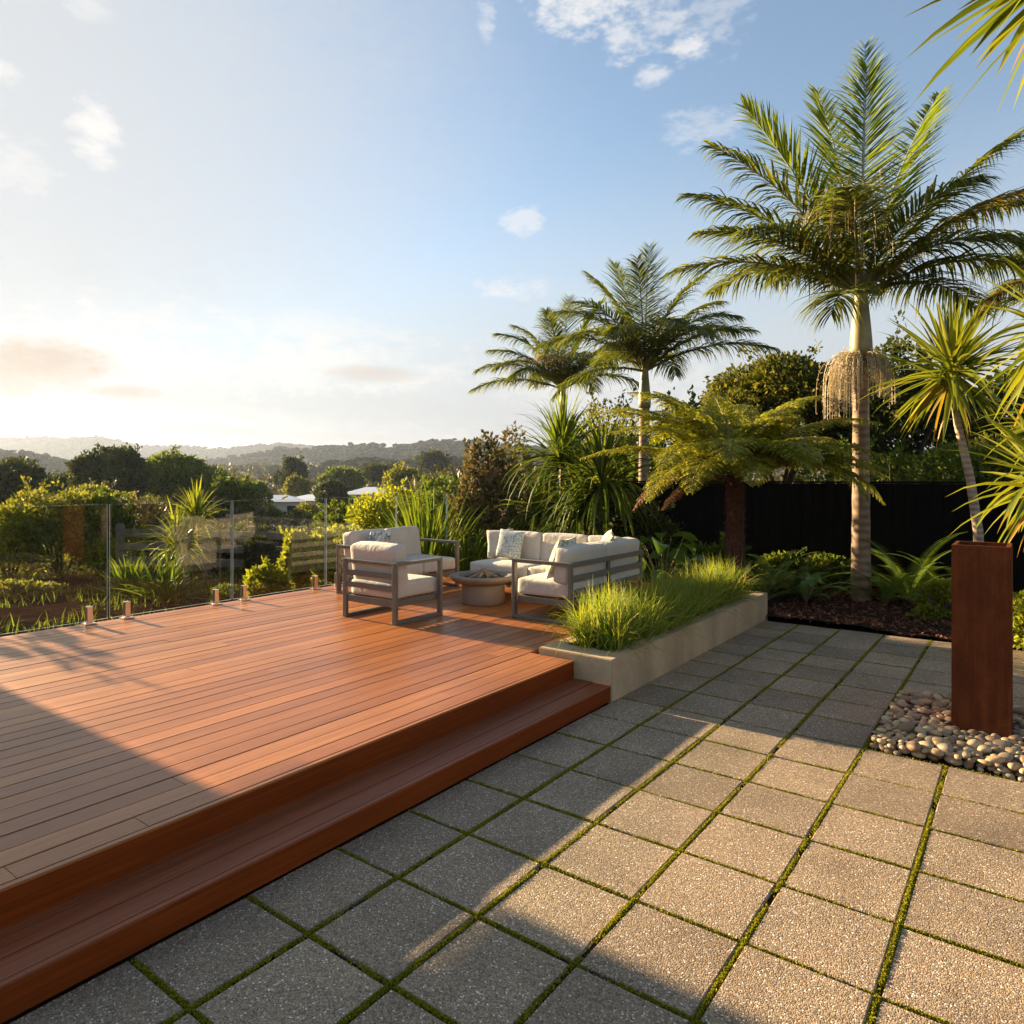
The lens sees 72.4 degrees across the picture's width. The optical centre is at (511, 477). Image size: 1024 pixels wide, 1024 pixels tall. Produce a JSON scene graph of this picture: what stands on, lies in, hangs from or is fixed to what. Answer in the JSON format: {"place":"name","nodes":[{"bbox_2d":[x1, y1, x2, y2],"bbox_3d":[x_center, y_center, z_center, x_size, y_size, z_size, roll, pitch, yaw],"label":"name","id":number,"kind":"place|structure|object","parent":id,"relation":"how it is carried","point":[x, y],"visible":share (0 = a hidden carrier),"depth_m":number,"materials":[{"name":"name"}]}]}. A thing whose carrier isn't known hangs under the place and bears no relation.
{"place":"outdoors","nodes":[
{"label":"outdoors","id":0,"kind":"place"},
{"bbox_2d":[0,569,253,636],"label":"bare slope","id":1,"kind":"structure","parent":0,"point":[29,615],"depth_m":10.40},
{"bbox_2d":[0,578,69,596],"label":"hedge shrub","id":2,"kind":"object","parent":1,"relation":"on","point":[31,586],"visible":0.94,"depth_m":11.32,"materials":[{"name":"green plant"}]},
{"bbox_2d":[82,552,158,600],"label":"flax clump","id":3,"kind":"object","parent":1,"relation":"on","point":[125,575],"visible":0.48,"depth_m":11.31,"materials":[{"name":"green plant"}]},
{"bbox_2d":[106,492,171,568],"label":"hedge shrub","id":4,"kind":"object","parent":1,"relation":"on","point":[148,518],"visible":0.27,"depth_m":15.85,"materials":[{"name":"green plant"}]},
{"bbox_2d":[104,544,216,605],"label":"flax clump","id":5,"kind":"object","parent":1,"relation":"on","point":[167,587],"visible":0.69,"depth_m":10.86,"materials":[{"name":"green plant"}]},
{"bbox_2d":[128,476,229,593],"bbox_3d":[-5.519,0.971,11.619,1.457,2.098,1.496,0,0,37],"label":"cabbage tree","id":6,"kind":"object","parent":1,"relation":"on","point":[195,510],"visible":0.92,"depth_m":11.57,"materials":[{"name":"green plant"}]},
{"bbox_2d":[115,524,303,575],"bbox_3d":[-6.123,1.675,14.033,4.221,1.450,0.155,0,0,13],"label":"rail fence","id":7,"kind":"object","parent":1,"relation":"on","point":[121,533],"visible":0.48,"depth_m":14.00,"materials":[{"name":"wood"}]},
{"bbox_2d":[241,534,279,578],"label":"hedge shrub","id":8,"kind":"object","parent":1,"relation":"on","point":[258,546],"visible":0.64,"depth_m":13.17,"materials":[{"name":"green plant"}]},
{"bbox_2d":[242,555,293,598],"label":"lime shrub","id":9,"kind":"object","parent":1,"relation":"on","point":[272,579],"visible":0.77,"depth_m":9.52,"materials":[{"name":"green plant"}]},
{"bbox_2d":[277,525,312,591],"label":"lime shrub","id":10,"kind":"object","parent":1,"relation":"on","point":[298,571],"visible":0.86,"depth_m":11.41,"materials":[{"name":"green plant"}]},
{"bbox_2d":[297,523,362,584],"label":"lime shrub","id":11,"kind":"object","parent":1,"relation":"on","point":[317,541],"visible":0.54,"depth_m":11.37,"materials":[{"name":"green plant"}]},
{"bbox_2d":[209,439,536,465],"bbox_3d":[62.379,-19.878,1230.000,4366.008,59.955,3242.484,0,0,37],"label":"hills","id":12,"kind":"structure","parent":0,"point":[354,447],"depth_m":850.71,"materials":[{"name":"green plant"}]},
{"bbox_2d":[0,437,913,461],"bbox_3d":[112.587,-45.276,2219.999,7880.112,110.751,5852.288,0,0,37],"label":"hills","id":13,"kind":"structure","parent":0,"point":[40,446],"depth_m":1629.03,"materials":[{"name":"green plant"}]},
{"bbox_2d":[0,435,948,486],"bbox_3d":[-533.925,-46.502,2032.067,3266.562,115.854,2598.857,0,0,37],"label":"hill woods","id":14,"kind":"object","parent":13,"relation":"on","point":[53,461],"visible":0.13,"depth_m":832.85,"materials":[{"name":"green plant"}]},
{"bbox_2d":[0,527,1022,650],"bbox_3d":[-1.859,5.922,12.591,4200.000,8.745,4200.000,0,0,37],"label":"terrain","id":15,"kind":"structure","parent":0,"point":[823,624],"depth_m":8.04,"materials":[{"name":"green plant"}]},
{"bbox_2d":[0,503,55,580],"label":"lime shrub","id":16,"kind":"object","parent":15,"relation":"on","point":[17,558],"visible":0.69,"depth_m":14.01,"materials":[{"name":"green plant"}]},
{"bbox_2d":[0,455,57,504],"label":"valley tree","id":17,"kind":"object","parent":15,"relation":"on","point":[12,469],"visible":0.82,"depth_m":37.32,"materials":[{"name":"green plant"}]},
{"bbox_2d":[41,471,76,504],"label":"valley tree","id":18,"kind":"object","parent":15,"relation":"on","point":[62,479],"visible":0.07,"depth_m":48.92,"materials":[{"name":"green plant"}]},
{"bbox_2d":[0,475,136,576],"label":"hedge shrub","id":19,"kind":"object","parent":15,"relation":"on","point":[55,514],"visible":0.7,"depth_m":14.37,"materials":[{"name":"green plant"}]},
{"bbox_2d":[68,477,136,503],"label":"valley tree","id":20,"kind":"object","parent":15,"relation":"on","point":[92,487],"visible":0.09,"depth_m":29.90,"materials":[{"name":"green plant"}]},
{"bbox_2d":[61,442,148,501],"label":"valley tree","id":21,"kind":"object","parent":15,"relation":"on","point":[112,464],"visible":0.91,"depth_m":42.90,"materials":[{"name":"green plant"}]},
{"bbox_2d":[59,484,153,573],"bbox_3d":[-9.287,1.168,15.622,2.425,2.094,1.855,0,0,37],"label":"hedge shrub","id":22,"kind":"object","parent":15,"relation":"on","point":[119,515],"visible":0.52,"depth_m":15.07,"materials":[{"name":"green plant"}]},
{"bbox_2d":[0,565,311,633],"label":"slope weeds","id":23,"kind":"object","parent":15,"relation":"on","point":[92,592],"visible":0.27,"depth_m":11.35,"materials":[{"name":"green plant"}]},
{"bbox_2d":[130,444,231,514],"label":"valley tree","id":24,"kind":"object","parent":15,"relation":"on","point":[165,476],"visible":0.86,"depth_m":44.34,"materials":[{"name":"green plant"}]},
{"bbox_2d":[188,538,227,572],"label":"hedge shrub","id":25,"kind":"object","parent":15,"relation":"on","point":[217,542],"visible":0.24,"depth_m":14.79,"materials":[{"name":"green plant"}]},
{"bbox_2d":[191,515,260,571],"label":"hedge shrub","id":26,"kind":"object","parent":15,"relation":"on","point":[237,526],"visible":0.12,"depth_m":15.26,"materials":[{"name":"green plant"}]},
{"bbox_2d":[204,582,251,605],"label":"hedge shrub","id":27,"kind":"object","parent":15,"relation":"on","point":[228,592],"visible":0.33,"depth_m":10.00,"materials":[{"name":"green plant"}]},
{"bbox_2d":[204,473,266,524],"bbox_3d":[-15.907,1.672,40.026,3.098,3.954,3.201,0,0,23],"label":"valley tree","id":28,"kind":"object","parent":15,"relation":"on","point":[231,491],"visible":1,"depth_m":39.36,"materials":[{"name":"green plant"}]},
{"bbox_2d":[247,479,273,522],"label":"valley tree","id":29,"kind":"object","parent":15,"relation":"on","point":[261,486],"visible":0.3,"depth_m":69.61,"materials":[{"name":"green plant"}]},
{"bbox_2d":[238,502,286,530],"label":"hedge shrub","id":30,"kind":"object","parent":15,"relation":"on","point":[267,513],"visible":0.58,"depth_m":71.24,"materials":[{"name":"green plant"}]},
{"bbox_2d":[232,523,311,560],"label":"hedge shrub","id":31,"kind":"object","parent":15,"relation":"on","point":[263,527],"visible":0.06,"depth_m":15.07,"materials":[{"name":"green plant"}]},
{"bbox_2d":[258,495,304,529],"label":"white house","id":32,"kind":"structure","parent":15,"relation":"on","point":[288,503],"depth_m":85.54,"materials":[{"name":"metal"}]},
{"bbox_2d":[271,451,309,487],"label":"valley tree","id":33,"kind":"object","parent":15,"relation":"on","point":[290,464],"visible":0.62,"depth_m":128.67,"materials":[{"name":"green plant"}]},
{"bbox_2d":[278,472,312,496],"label":"valley tree","id":34,"kind":"object","parent":15,"relation":"on","point":[295,485],"visible":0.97,"depth_m":94.08,"materials":[{"name":"green plant"}]},
{"bbox_2d":[277,501,319,529],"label":"hedge shrub","id":35,"kind":"object","parent":15,"relation":"on","point":[298,516],"visible":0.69,"depth_m":69.10,"materials":[{"name":"green plant"}]},
{"bbox_2d":[0,572,664,1023],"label":"wooden deck","id":36,"kind":"structure","parent":15,"relation":"on","point":[162,774],"depth_m":3.70,"materials":[{"name":"brown wood"}]},
{"bbox_2d":[5,494,454,633],"bbox_3d":[-2.475,0.798,8.390,0.100,1.101,7.058,0,0,37],"label":"glass fence","id":37,"kind":"object","parent":36,"relation":"on","point":[126,610],"visible":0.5,"depth_m":7.44,"materials":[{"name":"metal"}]},
{"bbox_2d":[343,541,442,625],"bbox_3d":[-1.166,0.981,6.858,0.735,0.734,0.636,0,0,37],"label":"armchair","id":38,"kind":"object","parent":36,"relation":"on","point":[379,570],"visible":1,"depth_m":6.64,"materials":[{"name":"fabric"}]},
{"bbox_2d":[336,526,458,599],"bbox_3d":[-1.352,0.981,8.441,0.824,0.734,1.250,0,0,37],"label":"loveseat","id":39,"kind":"object","parent":36,"relation":"on","point":[408,538],"visible":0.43,"depth_m":8.51,"materials":[{"name":"fabric"}]},
{"bbox_2d":[368,530,390,542],"bbox_3d":[-1.589,0.792,8.311,0.134,0.360,0.360,18,9,29],"label":"pillow","id":40,"kind":"object","parent":39,"relation":"on","point":[381,536],"visible":0.48,"depth_m":8.24,"materials":[{"name":"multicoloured fabric"}]},
{"bbox_2d":[449,570,511,605],"bbox_3d":[-0.312,1.192,7.581,0.732,0.310,0.732,0,0,37],"label":"fire pit","id":41,"kind":"object","parent":36,"relation":"on","point":[483,590],"visible":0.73,"depth_m":7.37,"materials":[{"name":"concrete"}]},
{"bbox_2d":[468,567,498,577],"bbox_3d":[-0.310,1.022,7.559,0.350,0.121,0.331,0,0,-2],"label":"kindling","id":42,"kind":"object","parent":41,"relation":"on","point":[479,573],"visible":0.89,"depth_m":7.54,"materials":[{"name":"wood"}]},
{"bbox_2d":[470,531,643,625],"bbox_3d":[0.242,0.991,7.553,1.869,0.713,1.536,0,0,37],"label":"corner sofa","id":43,"kind":"object","parent":36,"relation":"on","point":[583,562],"visible":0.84,"depth_m":6.87,"materials":[{"name":"fabric"}]},
{"bbox_2d":[486,528,512,557],"bbox_3d":[-0.141,0.787,8.434,0.340,0.340,0.133,-5,-9,17],"label":"pillow","id":44,"kind":"object","parent":43,"relation":"on","point":[493,537],"visible":0.51,"depth_m":8.41,"materials":[{"name":"fabric"}]},
{"bbox_2d":[495,529,524,558],"bbox_3d":[-0.023,0.788,8.291,0.345,0.345,0.133,5,-11,33],"label":"pillow","id":45,"kind":"object","parent":43,"relation":"on","point":[510,543],"visible":0.97,"depth_m":8.23,"materials":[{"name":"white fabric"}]},
{"bbox_2d":[546,537,575,578],"bbox_3d":[0.476,0.767,6.733,0.133,0.400,0.400,23,11,27],"label":"pillow","id":46,"kind":"object","parent":43,"relation":"on","point":[550,568],"visible":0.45,"depth_m":6.59,"materials":[{"name":"white fabric"}]},
{"bbox_2d":[314,478,352,509],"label":"valley tree","id":47,"kind":"object","parent":15,"relation":"on","point":[330,489],"visible":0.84,"depth_m":79.06,"materials":[{"name":"green plant"}]},
{"bbox_2d":[301,494,368,531],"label":"hedge shrub","id":48,"kind":"object","parent":15,"relation":"on","point":[336,513],"visible":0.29,"depth_m":16.92,"materials":[{"name":"green plant"}]},
{"bbox_2d":[316,465,365,490],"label":"valley tree","id":49,"kind":"object","parent":15,"relation":"on","point":[350,478],"visible":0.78,"depth_m":118.28,"materials":[{"name":"green plant"}]},
{"bbox_2d":[347,487,396,504],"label":"white house","id":50,"kind":"structure","parent":15,"relation":"on","point":[358,492],"depth_m":82.14,"materials":[{"name":"metal"}]},
{"bbox_2d":[362,459,404,486],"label":"valley tree","id":51,"kind":"object","parent":15,"relation":"on","point":[372,473],"visible":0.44,"depth_m":147.08,"materials":[{"name":"green plant"}]},
{"bbox_2d":[344,476,430,530],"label":"lime shrub","id":52,"kind":"object","parent":15,"relation":"on","point":[358,514],"visible":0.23,"depth_m":13.23,"materials":[{"name":"green plant"}]},
{"bbox_2d":[378,459,421,491],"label":"valley tree","id":53,"kind":"object","parent":15,"relation":"on","point":[398,474],"visible":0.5,"depth_m":88.27,"materials":[{"name":"green plant"}]},
{"bbox_2d":[319,474,505,570],"bbox_3d":[-1.264,1.027,10.581,3.484,2.258,3.286,0,0,37],"label":"flax clump","id":54,"kind":"object","parent":15,"relation":"on","point":[431,532],"visible":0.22,"depth_m":10.40,"materials":[{"name":"green plant"}]},
{"bbox_2d":[401,471,459,528],"bbox_3d":[-3.503,1.522,40.095,5.662,3.843,5.052,0,0,-40],"label":"valley tree","id":55,"kind":"object","parent":15,"relation":"on","point":[438,486],"visible":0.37,"depth_m":39.17,"materials":[{"name":"green plant"}]},
{"bbox_2d":[415,449,454,474],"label":"valley tree","id":56,"kind":"object","parent":15,"relation":"on","point":[426,460],"visible":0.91,"depth_m":207.01,"materials":[{"name":"green plant"}]},
{"bbox_2d":[5,457,901,529],"bbox_3d":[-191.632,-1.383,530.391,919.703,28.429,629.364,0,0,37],"label":"valley wood","id":57,"kind":"object","parent":15,"relation":"on","point":[222,516],"visible":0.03,"depth_m":68.73,"materials":[{"name":"green plant"}]},
{"bbox_2d":[437,522,499,571],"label":"flax clump","id":58,"kind":"object","parent":15,"relation":"on","point":[465,566],"visible":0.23,"depth_m":9.80,"materials":[{"name":"green plant"}]},
{"bbox_2d":[458,533,498,569],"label":"garden shrub","id":59,"kind":"object","parent":15,"relation":"on","point":[484,539],"visible":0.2,"depth_m":10.14,"materials":[{"name":"green plant"}]},
{"bbox_2d":[467,292,639,493],"bbox_3d":[1.356,-1.369,18.063,3.870,7.138,4.165,0,0,37],"label":"king palm","id":60,"kind":"object","parent":15,"relation":"on","point":[564,367],"visible":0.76,"depth_m":17.75,"materials":[{"name":"green plant"}]},
{"bbox_2d":[571,382,673,491],"bbox_3d":[2.525,-0.218,16.181,3.085,4.251,2.463,0,0,37],"label":"garden shrub","id":61,"kind":"object","parent":15,"relation":"on","point":[594,409],"visible":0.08,"depth_m":16.55,"materials":[{"name":"green plant"}]},
{"bbox_2d":[531,239,781,482],"bbox_3d":[2.882,-1.491,13.966,4.347,6.984,4.012,0,0,37],"label":"king palm","id":62,"kind":"object","parent":15,"relation":"on","point":[633,338],"visible":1,"depth_m":13.80,"materials":[{"name":"green plant"}]},
{"bbox_2d":[615,384,749,482],"bbox_3d":[3.605,-0.063,15.075,3.074,3.939,2.225,0,0,21],"label":"garden shrub","id":63,"kind":"object","parent":15,"relation":"on","point":[660,444],"visible":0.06,"depth_m":14.83,"materials":[{"name":"green plant"}]},
{"bbox_2d":[698,340,906,480],"bbox_3d":[7.416,-0.725,18.710,6.203,6.050,4.987,0,0,37],"label":"broadleaf tree","id":64,"kind":"object","parent":15,"relation":"on","point":[769,383],"visible":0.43,"depth_m":17.82,"materials":[{"name":"green plant"}]},
{"bbox_2d":[600,481,1023,592],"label":"black fence","id":65,"kind":"object","parent":15,"relation":"on","point":[916,520],"visible":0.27,"depth_m":10.13,"materials":[{"name":"black wood"}]},
{"bbox_2d":[659,571,1021,648],"bbox_3d":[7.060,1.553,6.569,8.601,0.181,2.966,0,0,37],"label":"bark mulch","id":66,"kind":"object","parent":15,"relation":"on","point":[874,603],"visible":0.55,"depth_m":8.04,"materials":[{"name":"brown wood"}]},
{"bbox_2d":[446,429,520,551],"bbox_3d":[-0.460,0.579,11.308,1.380,2.747,1.169,0,0,37],"label":"bronze shrub","id":67,"kind":"object","parent":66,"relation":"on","point":[483,479],"visible":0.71,"depth_m":11.14,"materials":[{"name":"brown plant"}]},
{"bbox_2d":[493,420,551,532],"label":"bronze shrub","id":68,"kind":"object","parent":66,"relation":"on","point":[509,445],"visible":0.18,"depth_m":12.12,"materials":[{"name":"green plant"}]},
{"bbox_2d":[489,376,663,547],"bbox_3d":[0.938,0.033,10.192,2.150,3.080,2.874,0,0,-34],"label":"cabbage tree","id":69,"kind":"object","parent":66,"relation":"on","point":[568,449],"visible":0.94,"depth_m":9.91,"materials":[{"name":"green plant"}]},
{"bbox_2d":[601,496,689,582],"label":"garden shrub","id":70,"kind":"object","parent":66,"relation":"on","point":[668,526],"visible":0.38,"depth_m":10.22,"materials":[{"name":"green plant"}]},
{"bbox_2d":[637,531,708,584],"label":"broad leaved plant","id":71,"kind":"object","parent":66,"relation":"on","point":[678,555],"visible":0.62,"depth_m":8.88,"materials":[{"name":"green plant"}]},
{"bbox_2d":[657,531,751,578],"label":"garden shrub","id":72,"kind":"object","parent":66,"relation":"on","point":[714,550],"visible":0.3,"depth_m":9.87,"materials":[{"name":"green plant"}]},
{"bbox_2d":[580,391,896,584],"bbox_3d":[2.806,0.266,8.662,3.410,2.845,3.031,0,0,37],"label":"tree fern","id":73,"kind":"object","parent":66,"relation":"on","point":[738,447],"visible":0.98,"depth_m":8.39,"materials":[{"name":"green plant"}]},
{"bbox_2d":[744,558,825,599],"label":"ground fern","id":74,"kind":"object","parent":66,"relation":"on","point":[769,582],"visible":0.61,"depth_m":8.87,"materials":[{"name":"green plant"}]},
{"bbox_2d":[746,550,830,590],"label":"ground fern","id":75,"kind":"object","parent":66,"relation":"on","point":[784,576],"visible":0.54,"depth_m":9.69,"materials":[{"name":"green plant"}]},
{"bbox_2d":[753,547,850,588],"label":"garden shrub","id":76,"kind":"object","parent":66,"relation":"on","point":[772,559],"visible":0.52,"depth_m":10.03,"materials":[{"name":"green plant"}]},
{"bbox_2d":[789,571,824,603],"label":"broad leaved plant","id":77,"kind":"object","parent":66,"relation":"on","point":[811,579],"visible":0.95,"depth_m":8.59,"materials":[{"name":"green plant"}]},
{"bbox_2d":[761,553,860,599],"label":"ground fern","id":78,"kind":"object","parent":66,"relation":"on","point":[812,595],"visible":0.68,"depth_m":8.88,"materials":[{"name":"green plant"}]},
{"bbox_2d":[660,35,1023,601],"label":"king palm","id":79,"kind":"object","parent":66,"relation":"on","point":[857,279],"visible":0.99,"depth_m":8.89,"materials":[{"name":"green plant"}]},
{"bbox_2d":[840,563,925,604],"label":"ground fern","id":80,"kind":"object","parent":66,"relation":"on","point":[878,582],"visible":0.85,"depth_m":8.76,"materials":[{"name":"green plant"}]},
{"bbox_2d":[821,532,964,605],"bbox_3d":[5.017,1.182,9.284,2.007,0.957,1.897,0,0,3],"label":"ground fern","id":81,"kind":"object","parent":66,"relation":"on","point":[905,588],"visible":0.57,"depth_m":9.10,"materials":[{"name":"green plant"}]},
{"bbox_2d":[905,578,950,621],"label":"ground cover","id":82,"kind":"object","parent":66,"relation":"on","point":[935,605],"visible":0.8,"depth_m":7.73,"materials":[{"name":"green plant"}]},
{"bbox_2d":[861,271,1023,541],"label":"cabbage tree","id":83,"kind":"object","parent":66,"relation":"on","point":[955,345],"visible":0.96,"depth_m":7.52,"materials":[{"name":"green plant"}]},
{"bbox_2d":[872,551,1018,601],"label":"ground fern","id":84,"kind":"object","parent":66,"relation":"on","point":[917,559],"visible":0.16,"depth_m":9.33,"materials":[{"name":"green plant"}]},
{"bbox_2d":[793,432,939,484],"bbox_3d":[6.678,0.378,14.129,3.402,2.660,1.759,0,0,22],"label":"garden shrub","id":85,"kind":"object","parent":15,"relation":"on","point":[899,461],"visible":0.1,"depth_m":13.76,"materials":[{"name":"green plant"}]},
{"bbox_2d":[811,308,1009,483],"bbox_3d":[9.450,-0.871,17.070,4.085,6.142,3.715,0,0,3],"label":"broadleaf tree","id":86,"kind":"object","parent":15,"relation":"on","point":[883,433],"visible":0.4,"depth_m":16.22,"materials":[{"name":"green plant"}]},
{"bbox_2d":[897,428,1023,483],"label":"garden shrub","id":87,"kind":"object","parent":15,"relation":"on","point":[941,467],"visible":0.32,"depth_m":12.92,"materials":[{"name":"green plant"}]},
{"bbox_2d":[941,366,1023,471],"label":"broadleaf tree","id":88,"kind":"object","parent":15,"relation":"on","point":[1002,394],"visible":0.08,"depth_m":17.73,"materials":[{"name":"green plant"}]},
{"bbox_2d":[959,401,1023,479],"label":"garden shrub","id":89,"kind":"object","parent":15,"relation":"on","point":[980,439],"visible":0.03,"depth_m":13.46,"materials":[{"name":"green plant"}]},
{"bbox_2d":[963,228,1023,333],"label":"king palm","id":90,"kind":"object","parent":15,"relation":"on","point":[1001,294],"visible":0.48,"depth_m":9.72,"materials":[{"name":"green plant"}]},
{"bbox_2d":[1013,590,1023,650],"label":"ground cover","id":91,"kind":"object","parent":15,"relation":"on","point":[1018,621],"visible":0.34,"depth_m":6.29,"materials":[{"name":"green plant"}]},
{"bbox_2d":[0,0,1023,448],"label":"sky","id":92,"kind":"structure","parent":0,"point":[227,224],"materials":[{"name":"blue"}]},
{"bbox_2d":[1,621,1023,1023],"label":"paving","id":93,"kind":"structure","parent":0,"point":[478,973],"depth_m":2.73,"materials":[{"name":"grey concrete"}]},
{"bbox_2d":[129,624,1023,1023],"bbox_3d":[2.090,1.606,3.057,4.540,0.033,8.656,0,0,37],"label":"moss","id":94,"kind":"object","parent":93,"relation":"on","point":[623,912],"visible":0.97,"depth_m":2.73,"materials":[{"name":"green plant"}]},
{"bbox_2d":[539,591,766,702],"bbox_3d":[1.554,1.461,6.673,0.639,0.318,3.673,0,0,37],"label":"concrete planter","id":95,"kind":"object","parent":93,"relation":"on","point":[622,673],"visible":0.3,"depth_m":5.63,"materials":[{"name":"concrete"}]},
{"bbox_2d":[530,552,773,668],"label":"grass","id":96,"kind":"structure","parent":95,"relation":"in","point":[605,624],"depth_m":5.89,"materials":[{"name":"green plant"}]},
{"bbox_2d":[868,708,1022,780],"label":"pebble bed","id":97,"kind":"object","parent":93,"relation":"on","point":[944,762],"visible":0.04,"depth_m":3.95,"materials":[{"name":"stone"}]},
{"bbox_2d":[871,689,1023,781],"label":"pebbles","id":98,"kind":"object","parent":97,"relation":"on","point":[891,739],"visible":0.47,"depth_m":4.22,"materials":[{"name":"grey stone"}]},
{"bbox_2d":[951,541,1012,737],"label":"steel pillar","id":99,"kind":"structure","parent":97,"relation":"on","point":[981,636],"depth_m":4.27,"materials":[{"name":"metal"}]},
{"bbox_3d":[2.466,1.585,4.314,0.105,0.058,0.081,19,8,27],"label":"pebble","id":100,"kind":"object","parent":97,"relation":"on","visible":0},
{"bbox_2d":[897,722,914,732],"bbox_3d":[2.433,1.541,4.321,0.107,0.069,0.081,-8,-8,-4],"label":"pebble","id":101,"kind":"object","parent":100,"relation":"on","point":[908,727],"visible":0.91,"depth_m":4.29,"materials":[{"name":"grey stone"}]},
{"bbox_2d":[903,0,1023,555],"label":"cabbage tree","id":102,"kind":"object","parent":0,"point":[993,23],"visible":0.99,"depth_m":4.76,"materials":[{"name":"green plant"}]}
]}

